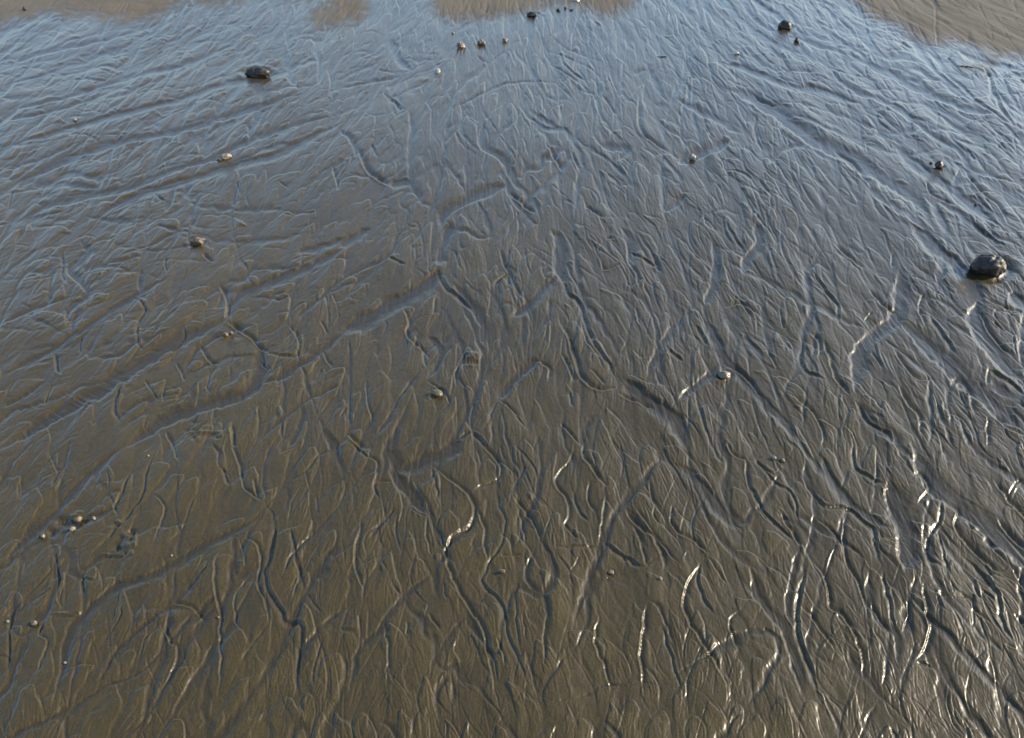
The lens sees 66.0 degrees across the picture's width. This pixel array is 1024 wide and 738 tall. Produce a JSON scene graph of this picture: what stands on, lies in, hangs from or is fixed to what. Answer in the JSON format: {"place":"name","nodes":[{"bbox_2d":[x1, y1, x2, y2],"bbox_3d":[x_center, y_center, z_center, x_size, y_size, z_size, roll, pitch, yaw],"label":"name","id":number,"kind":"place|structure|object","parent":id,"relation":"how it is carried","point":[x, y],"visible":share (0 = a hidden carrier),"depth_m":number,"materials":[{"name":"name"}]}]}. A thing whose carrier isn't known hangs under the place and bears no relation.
{"place":"outdoors","nodes":[
{"label":"outdoors","id":0,"kind":"place"},
{"bbox_2d":[0,0,1023,737],"bbox_3d":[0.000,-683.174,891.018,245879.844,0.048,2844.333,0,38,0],"label":"wet sand","id":1,"kind":"structure","parent":0,"point":[556,264],"depth_m":2.63,"materials":[{"name":"brown sand"}]},
{"bbox_2d":[31,620,37,625],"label":"pebble","id":2,"kind":"object","parent":1,"relation":"on","point":[34,622],"visible":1,"depth_m":1.84,"materials":[{"name":"stone"}]},
{"bbox_2d":[74,516,82,522],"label":"pebble","id":3,"kind":"object","parent":1,"relation":"on","point":[77,519],"visible":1,"depth_m":2.10,"materials":[{"name":"stone"}]},
{"bbox_2d":[190,237,204,245],"bbox_3d":[-1.316,-0.534,3.303,0.065,0.040,0.036,-7,38,-9],"label":"pebble","id":4,"kind":"object","parent":1,"relation":"on","point":[197,241],"visible":1,"depth_m":3.29,"materials":[{"name":"stone"}]},
{"bbox_2d":[221,153,231,159],"bbox_3d":[-1.460,-1.084,4.024,0.058,0.034,0.024,-18,41,-22],"label":"pebble","id":5,"kind":"object","parent":1,"relation":"on","point":[225,156],"visible":1,"depth_m":4.01,"materials":[{"name":"stone"}]},
{"bbox_2d":[245,66,269,78],"bbox_3d":[-1.649,-1.914,5.104,0.161,0.084,0.070,-2,38,-3],"label":"cobble","id":6,"kind":"object","parent":1,"relation":"on","point":[258,72],"visible":0.94,"depth_m":5.08,"materials":[{"name":"stone"}]},
{"bbox_2d":[432,389,442,396],"bbox_3d":[-0.239,0.077,2.518,0.037,0.025,0.024,22,43,26],"label":"pebble","id":7,"kind":"object","parent":1,"relation":"on","point":[437,392],"visible":1,"depth_m":2.51,"materials":[{"name":"stone"}]},
{"bbox_2d":[457,42,465,48],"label":"pebble","id":8,"kind":"object","parent":1,"relation":"on","point":[460,45],"visible":0.93,"depth_m":5.59,"materials":[{"name":"stone"}]},
{"bbox_2d":[477,39,485,45],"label":"pebble","id":9,"kind":"object","parent":1,"relation":"on","point":[481,42],"visible":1,"depth_m":5.66,"materials":[{"name":"stone"}]},
{"bbox_2d":[527,11,536,17],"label":"pebble","id":10,"kind":"object","parent":1,"relation":"on","point":[531,14],"visible":1,"depth_m":6.31,"materials":[{"name":"stone"}]},
{"bbox_2d":[689,154,695,160],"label":"pebble","id":11,"kind":"object","parent":1,"relation":"on","point":[692,157],"visible":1,"depth_m":4.03,"materials":[{"name":"stone"}]},
{"bbox_2d":[718,371,730,379],"bbox_3d":[0.700,0.019,2.599,0.040,0.024,0.040,-27,45,-31],"label":"pebble","id":12,"kind":"object","parent":1,"relation":"on","point":[726,375],"visible":1,"depth_m":2.59,"materials":[{"name":"stone"}]},
{"bbox_2d":[778,20,791,29],"bbox_3d":[2.070,-2.600,5.974,0.103,0.089,0.090,6,38,8],"label":"cobble","id":13,"kind":"object","parent":1,"relation":"on","point":[784,24],"visible":0.92,"depth_m":5.94,"materials":[{"name":"stone"}]},
{"bbox_2d":[935,161,943,168],"bbox_3d":[2.123,-1.012,3.911,0.043,0.044,0.041,16,40,20],"label":"pebble","id":14,"kind":"object","parent":1,"relation":"on","point":[939,165],"visible":1,"depth_m":3.90,"materials":[{"name":"stone"}]},
{"bbox_2d":[970,254,1006,276],"bbox_3d":[1.878,-0.404,3.110,0.133,0.101,0.103,5,38,6],"label":"cobble","id":15,"kind":"object","parent":1,"relation":"on","point":[991,265],"visible":0.98,"depth_m":3.08,"materials":[{"name":"stone"}]}
]}

